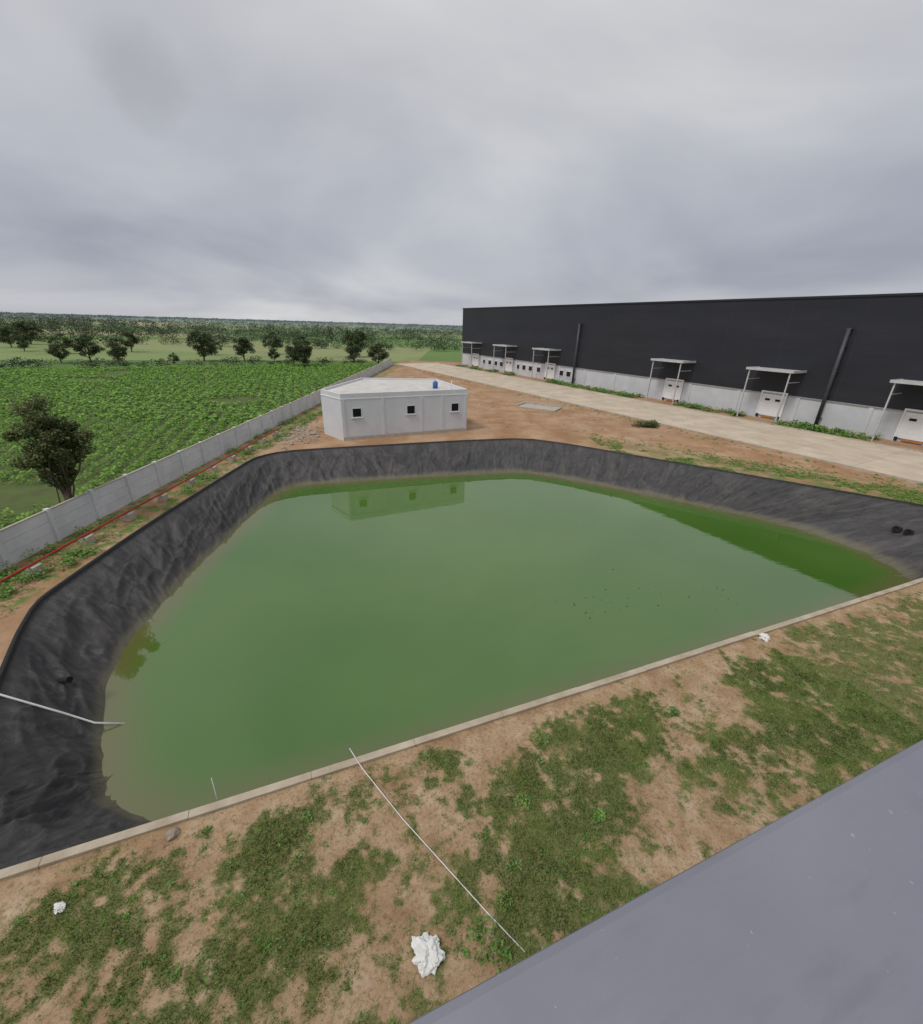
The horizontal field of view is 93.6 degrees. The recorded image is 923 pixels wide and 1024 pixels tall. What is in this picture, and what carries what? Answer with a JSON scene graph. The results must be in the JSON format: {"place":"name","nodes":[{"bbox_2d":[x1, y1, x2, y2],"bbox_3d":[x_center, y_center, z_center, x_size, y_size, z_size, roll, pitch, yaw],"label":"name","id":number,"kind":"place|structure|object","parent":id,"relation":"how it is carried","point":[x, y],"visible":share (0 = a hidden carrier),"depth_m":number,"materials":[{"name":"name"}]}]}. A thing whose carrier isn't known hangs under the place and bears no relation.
{"place":"outdoors","nodes":[
{"label":"outdoors","id":0,"kind":"place"},
{"bbox_2d":[0,362,376,528],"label":"crop field","id":1,"kind":"structure","parent":0,"point":[24,496],"depth_m":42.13,"materials":[{"name":"green plant"}]},
{"bbox_2d":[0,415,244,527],"bbox_3d":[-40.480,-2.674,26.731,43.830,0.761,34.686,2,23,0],"label":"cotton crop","id":2,"kind":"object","parent":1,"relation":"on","point":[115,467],"visible":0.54,"depth_m":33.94,"materials":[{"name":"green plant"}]},
{"bbox_2d":[285,335,312,365],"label":"farm tree","id":3,"kind":"object","parent":1,"relation":"on","point":[304,351],"visible":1,"depth_m":95.33,"materials":[{"name":"green plant"}]},
{"bbox_2d":[366,343,389,363],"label":"farm tree","id":4,"kind":"object","parent":1,"relation":"on","point":[381,356],"visible":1,"depth_m":102.31,"materials":[{"name":"green plant"}]},
{"bbox_2d":[0,582,922,1023],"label":"lawn ground","id":5,"kind":"structure","parent":0,"point":[716,832],"depth_m":8.51,"materials":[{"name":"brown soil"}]},
{"bbox_2d":[53,901,65,914],"bbox_3d":[-6.948,6.828,7.487,0.186,0.079,0.199,-9,26,-24],"label":"plastic bag","id":6,"kind":"object","parent":5,"relation":"on","point":[58,907],"visible":1,"depth_m":7.47,"materials":[{"name":"white plastic"}]},
{"bbox_2d":[165,827,179,840],"bbox_3d":[-5.728,6.385,8.597,0.243,0.162,0.250,-13,28,-31],"label":"stone block","id":7,"kind":"object","parent":5,"relation":"on","point":[172,834],"depth_m":8.54,"materials":[{"name":"beige stone"}]},
{"bbox_2d":[163,705,680,983],"bbox_3d":[0.847,6.439,8.742,11.771,0.245,3.776,-8,25,-21],"label":"broadleaf weed","id":8,"kind":"object","parent":5,"relation":"on","point":[602,816],"visible":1,"depth_m":7.35,"materials":[{"name":"green plant"}]},
{"bbox_2d":[411,932,445,977],"bbox_3d":[-0.548,7.184,7.042,0.536,0.245,0.552,-7,25,-19],"label":"plastic bag","id":9,"kind":"object","parent":5,"relation":"on","point":[428,958],"visible":1,"depth_m":6.99,"materials":[{"name":"white plastic"}]},
{"bbox_2d":[349,748,524,951],"bbox_3d":[-0.844,6.436,8.678,5.138,0.149,0.110,22,31,39],"label":"white hose","id":10,"kind":"object","parent":5,"relation":"on","point":[437,857],"visible":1,"depth_m":8.29,"materials":[{"name":"plastic"}]},
{"bbox_2d":[0,625,905,1022],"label":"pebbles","id":11,"kind":"object","parent":5,"relation":"on","point":[508,821],"visible":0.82,"depth_m":8.62,"materials":[{"name":"stone"}]},
{"bbox_2d":[4,613,922,1023],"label":"lawn weeds","id":12,"kind":"object","parent":5,"relation":"on","point":[466,953],"visible":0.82,"depth_m":8.40,"materials":[{"name":"green plant"}]},
{"bbox_2d":[759,633,769,641],"bbox_3d":[10.242,4.230,14.630,0.394,0.188,0.414,2,23,1],"label":"plastic bag","id":13,"kind":"object","parent":5,"relation":"on","point":[765,637],"visible":1,"depth_m":14.58,"materials":[{"name":"white plastic"}]},
{"bbox_2d":[0,313,922,665],"bbox_3d":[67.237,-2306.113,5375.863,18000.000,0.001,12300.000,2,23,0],"label":"ground","id":14,"kind":"structure","parent":0,"point":[568,423],"depth_m":42.98,"materials":[{"name":"brown soil"}]},
{"bbox_2d":[0,325,17,346],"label":"farm tree","id":15,"kind":"object","parent":14,"relation":"on","point":[7,333],"visible":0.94,"depth_m":125.13,"materials":[{"name":"green plant"}]},
{"bbox_2d":[10,333,31,350],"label":"farm tree","id":16,"kind":"object","parent":14,"relation":"on","point":[23,339],"visible":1,"depth_m":114.44,"materials":[{"name":"green plant"}]},
{"bbox_2d":[6,320,43,343],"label":"farm tree","id":17,"kind":"object","parent":14,"relation":"on","point":[23,327],"visible":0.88,"depth_m":139.48,"materials":[{"name":"green plant"}]},
{"bbox_2d":[0,395,95,502],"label":"neem tree","id":18,"kind":"object","parent":14,"relation":"on","point":[49,453],"visible":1,"depth_m":19.56,"materials":[{"name":"green plant"}]},
{"bbox_2d":[44,344,70,362],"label":"farm tree","id":19,"kind":"object","parent":14,"relation":"on","point":[53,351],"visible":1,"depth_m":88.72,"materials":[{"name":"green plant"}]},
{"bbox_2d":[46,333,74,351],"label":"farm tree","id":20,"kind":"object","parent":14,"relation":"on","point":[66,341],"visible":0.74,"depth_m":110.55,"materials":[{"name":"green plant"}]},
{"bbox_2d":[70,334,100,361],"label":"farm tree","id":21,"kind":"object","parent":14,"relation":"on","point":[79,345],"visible":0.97,"depth_m":92.53,"materials":[{"name":"green plant"}]},
{"bbox_2d":[99,338,127,360],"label":"farm tree","id":22,"kind":"object","parent":14,"relation":"on","point":[116,353],"visible":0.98,"depth_m":90.30,"materials":[{"name":"green plant"}]},
{"bbox_2d":[119,331,140,351],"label":"farm tree","id":23,"kind":"object","parent":14,"relation":"on","point":[131,340],"visible":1,"depth_m":121.31,"materials":[{"name":"green plant"}]},
{"bbox_2d":[0,427,281,582],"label":"red pipeline","id":24,"kind":"object","parent":14,"relation":"on","point":[35,566],"visible":0.89,"depth_m":21.71,"materials":[{"name":"paint"}]},
{"bbox_2d":[0,409,321,614],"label":"roadside weeds","id":25,"kind":"object","parent":14,"relation":"on","point":[33,575],"visible":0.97,"depth_m":19.09,"materials":[{"name":"green plant"}]},
{"bbox_2d":[167,352,179,364],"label":"farm tree","id":26,"kind":"object","parent":14,"relation":"on","point":[175,358],"visible":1,"depth_m":93.08,"materials":[{"name":"green plant"}]},
{"bbox_2d":[0,359,390,567],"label":"posts","id":27,"kind":"object","parent":14,"relation":"on","point":[3,556],"visible":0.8,"depth_m":25.73,"materials":[{"name":"grey concrete"}]},
{"bbox_2d":[0,359,391,570],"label":"panels","id":28,"kind":"object","parent":14,"relation":"on","point":[30,534],"visible":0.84,"depth_m":23.45,"materials":[{"name":"grey concrete"}]},
{"bbox_2d":[0,358,391,531],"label":"coping","id":29,"kind":"object","parent":28,"relation":"on","point":[34,515],"visible":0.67,"depth_m":23.35,"materials":[{"name":"concrete"}]},
{"bbox_2d":[186,329,216,360],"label":"farm tree","id":30,"kind":"object","parent":14,"relation":"on","point":[203,339],"visible":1,"depth_m":101.58,"materials":[{"name":"green plant"}]},
{"bbox_2d":[209,340,222,354],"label":"farm tree","id":31,"kind":"object","parent":14,"relation":"on","point":[217,344],"visible":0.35,"depth_m":120.50,"materials":[{"name":"green plant"}]},
{"bbox_2d":[0,311,462,367],"bbox_3d":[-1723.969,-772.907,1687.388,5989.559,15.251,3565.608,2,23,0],"label":"distant trees","id":32,"kind":"object","parent":14,"relation":"on","point":[50,324],"visible":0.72,"depth_m":248.53,"materials":[{"name":"green plant"}]},
{"bbox_2d":[233,337,255,358],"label":"farm tree","id":33,"kind":"object","parent":14,"relation":"on","point":[240,350],"visible":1,"depth_m":105.01,"materials":[{"name":"green plant"}]},
{"bbox_2d":[262,331,282,349],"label":"farm tree","id":34,"kind":"object","parent":14,"relation":"on","point":[276,343],"visible":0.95,"depth_m":128.66,"materials":[{"name":"green plant"}]},
{"bbox_2d":[268,348,279,361],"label":"farm tree","id":35,"kind":"object","parent":14,"relation":"on","point":[271,353],"visible":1,"depth_m":105.59,"materials":[{"name":"green plant"}]},
{"bbox_2d":[284,347,300,363],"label":"farm tree","id":36,"kind":"object","parent":14,"relation":"on","point":[293,359],"visible":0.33,"depth_m":100.23,"materials":[{"name":"green plant"}]},
{"bbox_2d":[343,344,361,359],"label":"farm tree","id":37,"kind":"object","parent":14,"relation":"on","point":[349,349],"visible":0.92,"depth_m":110.42,"materials":[{"name":"green plant"}]},
{"bbox_2d":[341,329,369,351],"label":"farm tree","id":38,"kind":"object","parent":14,"relation":"on","point":[350,336],"visible":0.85,"depth_m":125.89,"materials":[{"name":"green plant"}]},
{"bbox_2d":[321,394,466,440],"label":"walls","id":39,"kind":"structure","parent":14,"relation":"on","point":[397,420],"depth_m":38.76,"materials":[{"name":"paint"}]},
{"bbox_2d":[320,393,467,399],"bbox_3d":[-7.488,-12.272,43.030,13.192,0.060,11.517,-8,25,-22],"label":"roof band","id":40,"kind":"object","parent":39,"relation":"on","point":[390,397],"visible":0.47,"depth_m":38.06,"materials":[{"name":"white paint"}]},
{"bbox_2d":[320,378,467,398],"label":"parapet","id":41,"kind":"structure","parent":40,"relation":"on","point":[459,390],"depth_m":39.00,"materials":[{"name":"paint"}]},
{"bbox_2d":[328,379,457,393],"bbox_3d":[-5.966,-12.100,42.178,12.649,0.100,12.707,2,23,0],"label":"roof surface","id":42,"kind":"object","parent":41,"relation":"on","point":[365,386],"visible":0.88,"depth_m":42.43,"materials":[{"name":"white concrete"}]},
{"bbox_2d":[433,381,437,388],"bbox_3d":[-2.541,-12.347,41.972,0.494,0.700,0.494,2,23,0],"label":"roof tank","id":43,"kind":"object","parent":42,"relation":"on","point":[435,384],"visible":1,"depth_m":41.81,"materials":[{"name":"blue plastic"}]},
{"bbox_2d":[341,394,466,440],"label":"wall pilasters","id":44,"kind":"object","parent":39,"relation":"attached to","point":[356,413],"visible":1,"depth_m":39.41,"materials":[{"name":"white paint"}]},
{"bbox_2d":[353,403,457,416],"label":"windows","id":45,"kind":"structure","parent":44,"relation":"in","point":[410,409],"depth_m":39.20,"materials":[{"name":"black glass"}]},
{"bbox_2d":[352,403,459,418],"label":"window frames","id":46,"kind":"structure","parent":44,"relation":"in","point":[451,403],"depth_m":39.16,"materials":[{"name":"paint"}]},
{"bbox_2d":[0,438,922,869],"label":"pond liner","id":47,"kind":"object","parent":14,"relation":"on","point":[84,624],"visible":0.69,"depth_m":20.67,"materials":[{"name":"black plastic"}]},
{"bbox_2d":[0,693,124,724],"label":"white pipe","id":48,"kind":"object","parent":47,"relation":"attached to","point":[47,708],"visible":1,"depth_m":12.37,"materials":[{"name":"plastic"}]},
{"bbox_2d":[55,676,72,682],"bbox_3d":[-12.235,5.162,13.290,0.720,0.411,0.194,7,24,13],"label":"outlet pipe","id":49,"kind":"object","parent":47,"relation":"attached to","point":[68,679],"visible":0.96,"depth_m":13.18,"materials":[{"name":"black plastic"}]},
{"bbox_2d":[892,526,914,535],"bbox_3d":[25.947,1.098,25.439,0.820,0.532,0.899,-13,27,-30],"label":"outlet pipe","id":50,"kind":"object","parent":47,"relation":"attached to","point":[907,532],"visible":0.97,"depth_m":25.27,"materials":[{"name":"black plastic"}]},
{"bbox_2d":[0,578,922,881],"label":"concrete kerb","id":51,"kind":"structure","parent":14,"relation":"on","point":[36,864],"depth_m":10.21,"materials":[{"name":"beige concrete"}]},
{"bbox_2d":[252,392,715,450],"bbox_3d":[4.856,-11.443,50.773,43.230,0.396,37.672,2,23,0],"label":"rubble","id":52,"kind":"object","parent":14,"relation":"on","point":[303,432],"visible":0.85,"depth_m":39.59,"materials":[{"name":"stone"}]},
{"bbox_2d":[516,404,561,411],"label":"slab","id":53,"kind":"structure","parent":14,"relation":"on","point":[540,407],"depth_m":54.99,"materials":[{"name":"concrete"}]},
{"bbox_2d":[516,401,561,407],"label":"upstands","id":54,"kind":"object","parent":53,"relation":"on","point":[542,404],"visible":1,"depth_m":56.35,"materials":[{"name":"concrete"}]},
{"bbox_2d":[631,420,660,427],"bbox_3d":[19.877,-9.653,46.858,3.292,0.815,2.677,2,23,0],"label":"wild bush","id":55,"kind":"object","parent":14,"relation":"on","point":[652,423],"visible":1,"depth_m":46.42,"materials":[{"name":"green plant"}]},
{"bbox_2d":[455,364,883,440],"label":"verge shrubs","id":56,"kind":"object","parent":14,"relation":"on","point":[805,425],"visible":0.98,"depth_m":55.52,"materials":[{"name":"green plant"}]},
{"bbox_2d":[422,371,921,484],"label":"road edge weeds","id":57,"kind":"object","parent":14,"relation":"on","point":[705,436],"visible":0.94,"depth_m":41.88,"materials":[{"name":"green plant"}]},
{"bbox_2d":[461,292,922,445],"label":"warehouse","id":58,"kind":"structure","parent":14,"relation":"on","point":[850,362],"depth_m":54.24,"materials":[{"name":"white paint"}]},
{"bbox_2d":[483,359,570,376],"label":"windows","id":59,"kind":"structure","parent":58,"relation":"in","point":[489,362],"depth_m":91.01,"materials":[{"name":"black glass"}]},
{"bbox_2d":[474,357,916,421],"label":"door windows","id":60,"kind":"structure","parent":58,"relation":"in","point":[911,419],"depth_m":51.97,"materials":[{"name":"black glass"}]},
{"bbox_2d":[473,354,922,441],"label":"doors","id":61,"kind":"structure","parent":58,"relation":"in","point":[913,430],"depth_m":52.33,"materials":[{"name":"white paint"}]},
{"bbox_2d":[0,0,922,325],"label":"sky","id":62,"kind":"structure","parent":0,"point":[423,162],"materials":[{"name":"grey"}]},
{"bbox_2d":[101,473,910,820],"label":"pond water","id":63,"kind":"structure","parent":0,"point":[289,633],"depth_m":18.71,"materials":[{"name":"green liquid"}]},
{"bbox_2d":[395,363,922,483],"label":"road","id":64,"kind":"structure","parent":0,"point":[891,461],"depth_m":46.89,"materials":[{"name":"concrete"}]},
{"bbox_2d":[583,430,922,504],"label":"bank grass","id":65,"kind":"structure","parent":0,"point":[907,495],"depth_m":32.29,"materials":[{"name":"green plant"}]},
{"bbox_3d":[5.009,4.140,4.000,49.800,8.500,0.470,-8,25,-20],"label":"front wall","id":66,"kind":"object","parent":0,"visible":0},
{"bbox_2d":[408,739,922,1023],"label":"coping","id":67,"kind":"object","parent":66,"relation":"on","point":[810,912],"depth_m":0.70,"materials":[{"name":"paint"}]}
]}

